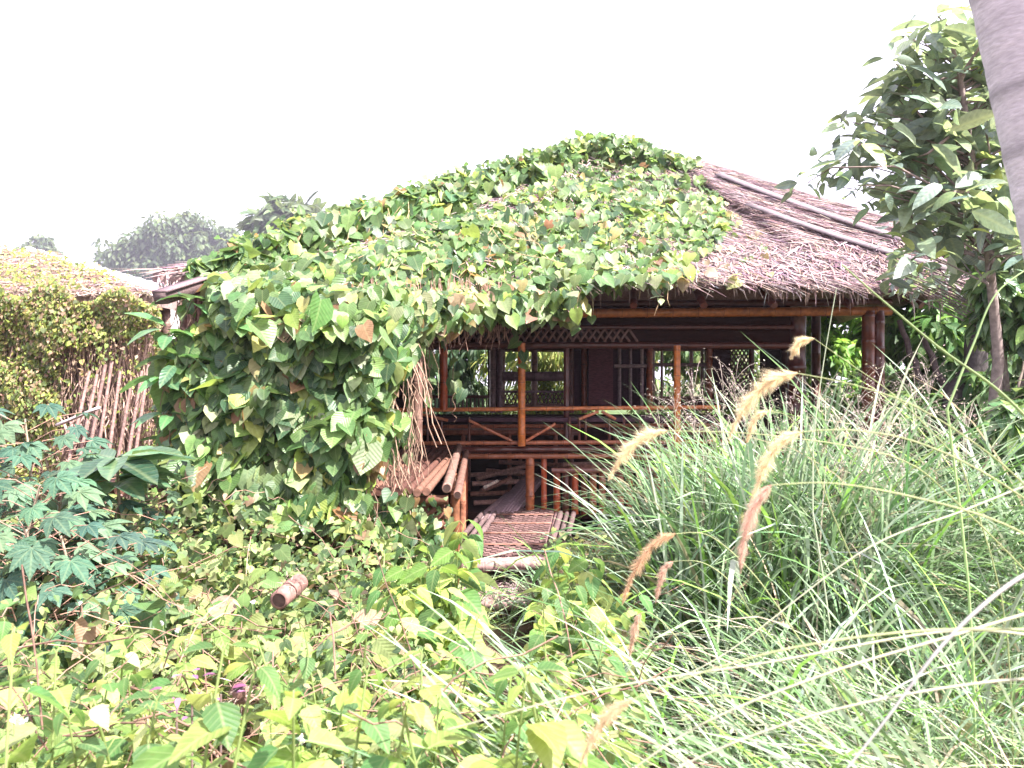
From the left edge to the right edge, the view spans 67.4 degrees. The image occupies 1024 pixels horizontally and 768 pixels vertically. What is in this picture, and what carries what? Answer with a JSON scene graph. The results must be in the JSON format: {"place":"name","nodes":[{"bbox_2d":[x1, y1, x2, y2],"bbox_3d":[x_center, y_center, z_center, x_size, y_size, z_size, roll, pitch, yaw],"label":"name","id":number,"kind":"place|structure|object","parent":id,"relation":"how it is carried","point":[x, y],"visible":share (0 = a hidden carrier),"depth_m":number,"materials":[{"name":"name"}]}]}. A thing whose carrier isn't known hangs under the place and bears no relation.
{"place":"outdoors","nodes":[
{"label":"outdoors","id":0,"kind":"place"},
{"bbox_2d":[0,0,1001,385],"label":"sky","id":1,"kind":"structure","parent":0,"point":[114,114],"materials":[{"name":"white"}]},
{"bbox_2d":[12,386,1023,767],"bbox_3d":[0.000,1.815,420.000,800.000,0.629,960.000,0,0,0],"label":"ground","id":2,"kind":"structure","parent":0,"point":[526,628],"depth_m":6.37,"materials":[{"name":"soil"}]},
{"bbox_2d":[0,617,49,767],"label":"broadleaf weed","id":3,"kind":"object","parent":2,"relation":"on","point":[5,624],"visible":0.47,"depth_m":2.32,"materials":[{"name":"green plant"}]},
{"bbox_2d":[0,430,67,610],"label":"cassava plant","id":4,"kind":"object","parent":2,"relation":"on","point":[26,461],"visible":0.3,"depth_m":4.17,"materials":[{"name":"green plant"}]},
{"bbox_2d":[0,621,68,767],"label":"broadleaf weed","id":5,"kind":"object","parent":2,"relation":"on","point":[22,752],"visible":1,"depth_m":1.68,"materials":[{"name":"green plant"}]},
{"bbox_2d":[0,403,101,577],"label":"cassava plant","id":6,"kind":"object","parent":2,"relation":"on","point":[52,409],"visible":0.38,"depth_m":4.47,"materials":[{"name":"green plant"}]},
{"bbox_2d":[0,471,106,627],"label":"cassava plant","id":7,"kind":"object","parent":2,"relation":"on","point":[83,495],"visible":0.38,"depth_m":3.96,"materials":[{"name":"green plant"}]},
{"bbox_2d":[0,509,112,720],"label":"cassava plant","id":8,"kind":"object","parent":2,"relation":"on","point":[28,556],"visible":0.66,"depth_m":3.54,"materials":[{"name":"green plant"}]},
{"bbox_2d":[0,646,119,767],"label":"broadleaf weed","id":9,"kind":"object","parent":2,"relation":"on","point":[62,695],"visible":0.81,"depth_m":1.83,"materials":[{"name":"green plant"}]},
{"bbox_2d":[0,433,122,576],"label":"cassava plant","id":10,"kind":"object","parent":2,"relation":"on","point":[67,440],"visible":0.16,"depth_m":4.89,"materials":[{"name":"green plant"}]},
{"bbox_2d":[0,476,144,619],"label":"cassava plant","id":11,"kind":"object","parent":2,"relation":"on","point":[127,504],"visible":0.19,"depth_m":4.39,"materials":[{"name":"green plant"}]},
{"bbox_2d":[0,519,171,682],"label":"cassava plant","id":12,"kind":"object","parent":2,"relation":"on","point":[126,609],"visible":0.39,"depth_m":3.75,"materials":[{"name":"green plant"}]},
{"bbox_2d":[44,706,131,767],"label":"broadleaf weed","id":13,"kind":"object","parent":2,"relation":"on","point":[96,744],"visible":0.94,"depth_m":1.80,"materials":[{"name":"green plant"}]},
{"bbox_2d":[39,678,137,767],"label":"broadleaf weed","id":14,"kind":"object","parent":2,"relation":"on","point":[64,730],"visible":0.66,"depth_m":2.10,"materials":[{"name":"green plant"}]},
{"bbox_2d":[0,248,178,523],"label":"overgrown hut","id":15,"kind":"object","parent":2,"relation":"on","point":[87,294],"visible":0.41,"depth_m":11.46,"materials":[{"name":"plant"}]},
{"bbox_2d":[0,244,167,519],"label":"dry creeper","id":16,"kind":"object","parent":15,"relation":"attached to","point":[37,355],"visible":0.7,"depth_m":10.55,"materials":[{"name":"green plant"}]},
{"bbox_2d":[76,632,129,766],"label":"broadleaf weed","id":17,"kind":"object","parent":2,"relation":"on","point":[90,668],"visible":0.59,"depth_m":2.44,"materials":[{"name":"green plant"}]},
{"bbox_2d":[40,490,183,622],"bbox_3d":[-2.540,1.258,4.721,0.898,1.124,0.812,0,0,0],"label":"cassava plant","id":18,"kind":"object","parent":2,"relation":"on","point":[173,495],"visible":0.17,"depth_m":4.73,"materials":[{"name":"green plant"}]},
{"bbox_2d":[57,695,167,767],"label":"broadleaf weed","id":19,"kind":"object","parent":2,"relation":"on","point":[99,714],"visible":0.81,"depth_m":1.82,"materials":[{"name":"green plant"}]},
{"bbox_2d":[32,446,198,576],"bbox_3d":[-2.326,1.161,4.572,0.809,1.578,0.882,0,0,42],"label":"drooping leaf shrub","id":20,"kind":"object","parent":2,"relation":"on","point":[140,467],"visible":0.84,"depth_m":4.51,"materials":[{"name":"green plant"}]},
{"bbox_2d":[51,527,187,690],"bbox_3d":[-2.334,1.350,4.542,0.874,1.046,0.855,0,0,0],"label":"cassava plant","id":21,"kind":"object","parent":2,"relation":"on","point":[151,532],"visible":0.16,"depth_m":4.42,"materials":[{"name":"green plant"}]},
{"bbox_2d":[90,649,168,757],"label":"broadleaf weed","id":22,"kind":"object","parent":2,"relation":"on","point":[147,673],"visible":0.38,"depth_m":2.58,"materials":[{"name":"green plant"}]},
{"bbox_2d":[96,673,178,767],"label":"broadleaf weed","id":23,"kind":"object","parent":2,"relation":"on","point":[115,752],"visible":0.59,"depth_m":2.04,"materials":[{"name":"green plant"}]},
{"bbox_2d":[113,616,175,698],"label":"broadleaf weed","id":24,"kind":"object","parent":2,"relation":"on","point":[129,668],"visible":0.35,"depth_m":3.12,"materials":[{"name":"green plant"}]},
{"bbox_2d":[121,691,185,762],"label":"broadleaf weed","id":25,"kind":"object","parent":2,"relation":"on","point":[144,746],"visible":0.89,"depth_m":1.73,"materials":[{"name":"green plant"}]},
{"bbox_2d":[90,208,239,287],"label":"round tree","id":26,"kind":"object","parent":2,"relation":"on","point":[150,246],"visible":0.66,"depth_m":213.54,"materials":[{"name":"green plant"}]},
{"bbox_2d":[121,694,210,767],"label":"broadleaf weed","id":27,"kind":"object","parent":2,"relation":"on","point":[133,712],"visible":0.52,"depth_m":1.82,"materials":[{"name":"green plant"}]},
{"bbox_2d":[119,292,214,565],"bbox_3d":[-2.755,0.579,6.382,0.780,2.744,0.918,0,0,0],"label":"broadleaf sapling","id":28,"kind":"object","parent":2,"relation":"on","point":[164,340],"visible":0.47,"depth_m":6.15,"materials":[{"name":"green plant"}]},
{"bbox_2d":[123,610,217,767],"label":"broadleaf weed","id":29,"kind":"object","parent":2,"relation":"on","point":[204,661],"visible":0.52,"depth_m":2.68,"materials":[{"name":"green plant"}]},
{"bbox_2d":[136,634,242,764],"bbox_3d":[-1.274,1.321,2.968,0.349,0.730,0.313,0,0,18],"label":"broadleaf weed","id":30,"kind":"object","parent":2,"relation":"on","point":[160,682],"visible":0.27,"depth_m":2.91,"materials":[{"name":"green plant"}]},
{"bbox_2d":[129,641,265,767],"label":"broadleaf weed","id":31,"kind":"object","parent":2,"relation":"on","point":[216,715],"visible":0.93,"depth_m":1.62,"materials":[{"name":"green plant"}]},
{"bbox_2d":[188,599,259,710],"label":"broadleaf weed","id":32,"kind":"object","parent":2,"relation":"on","point":[219,637],"visible":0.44,"depth_m":3.35,"materials":[{"name":"green plant"}]},
{"bbox_2d":[167,661,300,767],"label":"broadleaf weed","id":33,"kind":"object","parent":2,"relation":"on","point":[198,734],"visible":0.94,"depth_m":1.62,"materials":[{"name":"green plant"}]},
{"bbox_2d":[213,635,336,749],"bbox_3d":[-0.726,1.203,2.462,0.375,0.763,0.301,0,0,30],"label":"broadleaf weed","id":34,"kind":"object","parent":2,"relation":"on","point":[273,699],"visible":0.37,"depth_m":2.45,"materials":[{"name":"green plant"}]},
{"bbox_2d":[239,649,313,760],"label":"broadleaf weed","id":35,"kind":"object","parent":2,"relation":"on","point":[274,728],"visible":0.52,"depth_m":2.39,"materials":[{"name":"green plant"}]},
{"bbox_2d":[233,190,331,234],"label":"feathery tree","id":36,"kind":"object","parent":2,"relation":"on","point":[273,208],"visible":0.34,"depth_m":127.11,"materials":[{"name":"green plant"}]},
{"bbox_2d":[247,690,352,767],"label":"broadleaf weed","id":37,"kind":"object","parent":2,"relation":"on","point":[292,705],"visible":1,"depth_m":1.53,"materials":[{"name":"green plant"}]},
{"bbox_2d":[265,699,375,767],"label":"broadleaf weed","id":38,"kind":"object","parent":2,"relation":"on","point":[311,715],"visible":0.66,"depth_m":1.70,"materials":[{"name":"green plant"}]},
{"bbox_2d":[280,628,360,757],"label":"broadleaf weed","id":39,"kind":"object","parent":2,"relation":"on","point":[307,665],"visible":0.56,"depth_m":2.37,"materials":[{"name":"green plant"}]},
{"bbox_2d":[297,684,369,767],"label":"broadleaf weed","id":40,"kind":"object","parent":2,"relation":"on","point":[340,698],"visible":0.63,"depth_m":1.72,"materials":[{"name":"green plant"}]},
{"bbox_2d":[308,664,389,767],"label":"broadleaf weed","id":41,"kind":"object","parent":2,"relation":"on","point":[379,735],"visible":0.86,"depth_m":1.69,"materials":[{"name":"green plant"}]},
{"bbox_2d":[328,625,415,767],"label":"broadleaf weed","id":42,"kind":"object","parent":2,"relation":"on","point":[382,661],"visible":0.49,"depth_m":2.48,"materials":[{"name":"green plant"}]},
{"bbox_2d":[360,696,439,767],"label":"broadleaf weed","id":43,"kind":"object","parent":2,"relation":"on","point":[417,710],"visible":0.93,"depth_m":1.52,"materials":[{"name":"green plant"}]},
{"bbox_2d":[365,594,442,712],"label":"broadleaf weed","id":44,"kind":"object","parent":2,"relation":"on","point":[429,633],"visible":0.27,"depth_m":3.42,"materials":[{"name":"green plant"}]},
{"bbox_2d":[376,595,443,698],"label":"broadleaf weed","id":45,"kind":"object","parent":2,"relation":"on","point":[406,604],"visible":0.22,"depth_m":3.46,"materials":[{"name":"green plant"}]},
{"bbox_2d":[368,646,477,767],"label":"broadleaf weed","id":46,"kind":"object","parent":2,"relation":"on","point":[395,728],"visible":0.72,"depth_m":1.87,"materials":[{"name":"green plant"}]},
{"bbox_2d":[377,702,475,767],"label":"broadleaf weed","id":47,"kind":"object","parent":2,"relation":"on","point":[436,738],"visible":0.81,"depth_m":1.56,"materials":[{"name":"green plant"}]},
{"bbox_2d":[390,587,463,704],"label":"broadleaf weed","id":48,"kind":"object","parent":2,"relation":"on","point":[423,593],"visible":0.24,"depth_m":3.53,"materials":[{"name":"green plant"}]},
{"bbox_2d":[414,564,488,714],"bbox_3d":[-0.346,1.406,3.818,0.383,1.008,0.455,0,0,-29],"label":"broadleaf weed","id":49,"kind":"object","parent":2,"relation":"on","point":[432,578],"visible":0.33,"depth_m":3.77,"materials":[{"name":"green plant"}]},
{"bbox_2d":[400,614,505,767],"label":"broadleaf weed","id":50,"kind":"object","parent":2,"relation":"on","point":[472,659],"visible":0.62,"depth_m":2.31,"materials":[{"name":"green plant"}]},
{"bbox_2d":[419,547,489,696],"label":"broadleaf weed","id":51,"kind":"object","parent":2,"relation":"on","point":[445,555],"visible":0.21,"depth_m":4.00,"materials":[{"name":"green plant"}]},
{"bbox_2d":[417,551,492,649],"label":"broadleaf weed","id":52,"kind":"object","parent":2,"relation":"on","point":[471,595],"visible":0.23,"depth_m":3.96,"materials":[{"name":"green plant"}]},
{"bbox_2d":[418,599,507,724],"bbox_3d":[-0.243,1.386,3.405,0.394,0.873,0.332,0,0,19],"label":"broadleaf weed","id":53,"kind":"object","parent":2,"relation":"on","point":[461,650],"visible":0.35,"depth_m":3.38,"materials":[{"name":"green plant"}]},
{"bbox_2d":[430,520,499,630],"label":"broadleaf weed","id":54,"kind":"object","parent":2,"relation":"on","point":[470,545],"visible":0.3,"depth_m":4.38,"materials":[{"name":"green plant"}]},
{"bbox_2d":[422,350,511,413],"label":"dark bush","id":55,"kind":"object","parent":2,"relation":"on","point":[464,362],"visible":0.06,"depth_m":17.67,"materials":[{"name":"green plant"}]},
{"bbox_2d":[456,675,540,767],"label":"broadleaf weed","id":56,"kind":"object","parent":2,"relation":"on","point":[500,688],"visible":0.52,"depth_m":1.84,"materials":[{"name":"green plant"}]},
{"bbox_2d":[460,555,544,610],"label":"bamboo steps","id":57,"kind":"structure","parent":2,"relation":"on","point":[488,563],"depth_m":7.08,"materials":[{"name":"wood"}]},
{"bbox_2d":[0,466,1013,767],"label":"dry twigs","id":58,"kind":"object","parent":2,"relation":"on","point":[166,726],"visible":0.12,"depth_m":2.60,"materials":[{"name":"brown plant"}]},
{"bbox_2d":[0,465,1023,767],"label":"ground cover","id":59,"kind":"object","parent":2,"relation":"on","point":[274,559],"visible":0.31,"depth_m":3.67,"materials":[{"name":"green plant"}]},
{"bbox_2d":[267,568,317,609],"bbox_3d":[-0.953,0.864,3.308,0.170,0.155,0.270,0,0,14],"label":"broken bamboo pipe","id":60,"kind":"object","parent":59,"relation":"on","point":[287,592],"visible":1,"depth_m":3.24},
{"bbox_2d":[460,507,575,557],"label":"bamboo walkway","id":61,"kind":"structure","parent":2,"relation":"on","point":[500,534],"depth_m":8.76,"materials":[{"name":"wood"}]},
{"bbox_2d":[486,473,540,520],"bbox_3d":[0.081,1.570,10.686,0.326,0.464,2.346,0,0,15],"label":"loose plank","id":62,"kind":"object","parent":61,"relation":"on","point":[513,499],"visible":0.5,"depth_m":10.52,"materials":[{"name":"brown wood"}]},
{"bbox_2d":[469,675,573,767],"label":"broadleaf weed","id":63,"kind":"object","parent":2,"relation":"on","point":[545,734],"visible":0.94,"depth_m":1.55,"materials":[{"name":"green plant"}]},
{"bbox_2d":[466,351,606,413],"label":"bamboo clump","id":64,"kind":"object","parent":2,"relation":"on","point":[550,361],"visible":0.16,"depth_m":17.28,"materials":[{"name":"green plant"}]},
{"bbox_2d":[108,153,972,584],"bbox_3d":[0.902,-0.918,11.478,11.004,6.037,10.646,0,0,0],"label":"bamboo hut","id":65,"kind":"object","parent":2,"relation":"on","point":[812,243],"visible":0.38,"depth_m":10.28,"materials":[{"name":"wood"}]},
{"bbox_2d":[132,129,773,616],"bbox_3d":[0.123,-1.026,9.355,8.414,6.364,6.138,0,0,-21],"label":"climbing vine","id":66,"kind":"object","parent":65,"relation":"attached to","point":[292,393],"visible":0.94,"depth_m":6.97,"materials":[{"name":"green plant"}]},
{"bbox_2d":[502,350,563,406],"bbox_3d":[0.397,-0.111,13.964,1.352,1.088,0.205,0,0,0],"label":"window","id":67,"kind":"structure","parent":65,"relation":"in","point":[534,376],"depth_m":13.95,"materials":[{"name":"brown wood"}]},
{"bbox_2d":[653,350,705,399],"bbox_3d":[3.057,-0.187,13.983,1.064,0.960,0.123,0,0,0],"label":"window","id":68,"kind":"structure","parent":65,"relation":"in","point":[702,365],"depth_m":13.97,"materials":[{"name":"brown wood"}]},
{"bbox_2d":[506,581,574,720],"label":"broadleaf weed","id":69,"kind":"object","parent":2,"relation":"on","point":[546,594],"visible":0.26,"depth_m":3.75,"materials":[{"name":"green plant"}]},
{"bbox_2d":[493,665,588,767],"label":"broadleaf weed","id":70,"kind":"object","parent":2,"relation":"on","point":[575,748],"visible":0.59,"depth_m":1.63,"materials":[{"name":"green plant"}]},
{"bbox_2d":[486,661,608,767],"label":"broadleaf weed","id":71,"kind":"object","parent":2,"relation":"on","point":[548,756],"visible":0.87,"depth_m":1.58,"materials":[{"name":"green plant"}]},
{"bbox_2d":[523,604,571,721],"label":"broadleaf weed","id":72,"kind":"object","parent":2,"relation":"on","point":[539,639],"visible":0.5,"depth_m":2.40,"materials":[{"name":"green plant"}]},
{"bbox_2d":[518,590,591,723],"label":"broadleaf weed","id":73,"kind":"object","parent":2,"relation":"on","point":[561,649],"visible":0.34,"depth_m":3.43,"materials":[{"name":"green plant"}]},
{"bbox_2d":[535,578,603,689],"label":"broadleaf weed","id":74,"kind":"object","parent":2,"relation":"on","point":[581,592],"visible":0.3,"depth_m":3.64,"materials":[{"name":"green plant"}]},
{"bbox_2d":[549,617,627,758],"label":"broadleaf weed","id":75,"kind":"object","parent":2,"relation":"on","point":[578,698],"visible":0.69,"depth_m":2.47,"materials":[{"name":"green plant"}]},
{"bbox_2d":[573,603,639,731],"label":"broadleaf weed","id":76,"kind":"object","parent":2,"relation":"on","point":[596,611],"visible":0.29,"depth_m":3.30,"materials":[{"name":"green plant"}]},
{"bbox_2d":[577,703,643,767],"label":"broadleaf weed","id":77,"kind":"object","parent":2,"relation":"on","point":[635,759],"visible":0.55,"depth_m":2.02,"materials":[{"name":"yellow plant"}]},
{"bbox_2d":[603,592,652,724],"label":"broadleaf weed","id":78,"kind":"object","parent":2,"relation":"on","point":[648,606],"visible":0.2,"depth_m":3.54,"materials":[{"name":"green plant"}]},
{"bbox_2d":[625,350,774,413],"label":"bush","id":79,"kind":"object","parent":2,"relation":"on","point":[668,356],"visible":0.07,"depth_m":17.79,"materials":[{"name":"green plant"}]},
{"bbox_2d":[448,630,1023,729],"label":"grass stalk","id":80,"kind":"object","parent":2,"relation":"on","point":[882,640],"depth_m":1.25,"materials":[{"name":"plant"}]},
{"bbox_2d":[621,532,861,766],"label":"foxtail grass","id":81,"kind":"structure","parent":2,"relation":"on","point":[649,548],"depth_m":2.20,"materials":[{"name":"plant"}]},
{"bbox_2d":[743,411,887,757],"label":"foxtail grass","id":82,"kind":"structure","parent":2,"relation":"on","point":[752,423],"depth_m":2.70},
{"bbox_2d":[634,613,1023,767],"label":"grass stalk","id":83,"kind":"object","parent":2,"relation":"on","point":[877,657],"depth_m":1.20,"materials":[{"name":"plant"}]},
{"bbox_2d":[806,316,861,411],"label":"leafy shrub","id":84,"kind":"object","parent":2,"relation":"on","point":[840,344],"visible":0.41,"depth_m":14.22,"materials":[{"name":"green plant"}]},
{"bbox_2d":[806,377,861,466],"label":"shaded bush","id":85,"kind":"object","parent":2,"relation":"on","point":[845,405],"visible":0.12,"depth_m":13.14,"materials":[{"name":"green plant"}]},
{"bbox_2d":[678,678,1023,767],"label":"grass stalk","id":86,"kind":"object","parent":2,"relation":"on","point":[899,695],"depth_m":1.15,"materials":[{"name":"plant"}]},
{"bbox_2d":[678,486,1023,678],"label":"grass stalk","id":87,"kind":"object","parent":2,"relation":"on","point":[858,554],"depth_m":1.60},
{"bbox_2d":[748,429,1023,510],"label":"foxtail grass","id":88,"kind":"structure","parent":2,"relation":"on","point":[782,440],"depth_m":1.55,"materials":[{"name":"plant"}]},
{"bbox_2d":[774,3,1023,576],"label":"leaved tree","id":89,"kind":"object","parent":2,"relation":"on","point":[958,149],"visible":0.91,"depth_m":6.17,"materials":[{"name":"green plant"}]},
{"bbox_2d":[857,391,942,519],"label":"shaded bush","id":90,"kind":"object","parent":2,"relation":"on","point":[902,417],"visible":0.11,"depth_m":10.34,"materials":[{"name":"green plant"}]},
{"bbox_2d":[789,336,1013,767],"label":"foxtail grass","id":91,"kind":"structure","parent":2,"relation":"on","point":[799,343],"depth_m":2.60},
{"bbox_2d":[850,296,967,413],"bbox_3d":[6.429,0.374,11.802,2.325,3.673,1.986,0,0,0],"label":"hedge tree","id":92,"kind":"object","parent":2,"relation":"on","point":[936,329],"visible":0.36,"depth_m":11.40,"materials":[{"name":"green plant"}]},
{"bbox_2d":[841,264,1023,416],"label":"grass stalk","id":93,"kind":"object","parent":2,"relation":"on","point":[1014,405],"depth_m":2.20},
{"bbox_2d":[846,573,1023,767],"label":"grass stalk","id":94,"kind":"object","parent":2,"relation":"on","point":[970,616],"depth_m":1.10,"materials":[{"name":"plant"}]},
{"bbox_2d":[898,398,986,524],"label":"shaded bush","id":95,"kind":"object","parent":2,"relation":"on","point":[956,435],"visible":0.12,"depth_m":8.85,"materials":[{"name":"green plant"}]},
{"bbox_2d":[897,319,987,437],"bbox_3d":[5.102,0.096,8.996,1.038,1.760,0.410,0,0,10],"label":"tree","id":96,"kind":"object","parent":2,"relation":"on","point":[977,359],"visible":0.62,"depth_m":8.99,"materials":[{"name":"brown plant"}]},
{"bbox_2d":[946,370,989,471],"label":"shaded bush","id":97,"kind":"object","parent":2,"relation":"on","point":[973,380],"visible":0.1,"depth_m":8.64,"materials":[{"name":"green plant"}]},
{"bbox_2d":[944,233,1023,410],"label":"broadleaf bush","id":98,"kind":"object","parent":2,"relation":"on","point":[1011,299],"visible":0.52,"depth_m":6.64,"materials":[{"name":"green plant"}]},
{"bbox_2d":[946,271,1023,767],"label":"grass stalk","id":99,"kind":"object","parent":2,"relation":"on","point":[964,545],"depth_m":2.60,"materials":[{"name":"plant"}]},
{"bbox_2d":[960,399,1023,591],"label":"broadleaf bush","id":100,"kind":"object","parent":2,"relation":"on","point":[1015,429],"visible":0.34,"depth_m":5.48,"materials":[{"name":"green plant"}]},
{"bbox_2d":[969,0,1023,258],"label":"coconut palm","id":101,"kind":"object","parent":2,"relation":"on","point":[999,27],"visible":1,"depth_m":3.01,"materials":[{"name":"grey plant"}]},
{"bbox_2d":[237,332,1023,767],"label":"tall grass","id":102,"kind":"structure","parent":0,"point":[703,614],"depth_m":4.03,"materials":[{"name":"plant"}]},
{"bbox_2d":[578,628,1023,767],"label":"foxtail grass","id":103,"kind":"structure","parent":0,"point":[609,715],"depth_m":1.15,"materials":[{"name":"plant"}]},
{"bbox_2d":[608,426,1023,569],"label":"foxtail grass","id":104,"kind":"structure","parent":0,"point":[630,446],"depth_m":1.90,"materials":[{"name":"plant"}]},
{"bbox_2d":[727,368,1023,485],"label":"foxtail grass","id":105,"kind":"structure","parent":0,"point":[776,379],"depth_m":1.70,"materials":[{"name":"plant"}]},
{"bbox_2d":[736,482,1023,573],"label":"foxtail grass","id":106,"kind":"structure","parent":0,"point":[753,513],"depth_m":1.40,"materials":[{"name":"plant"}]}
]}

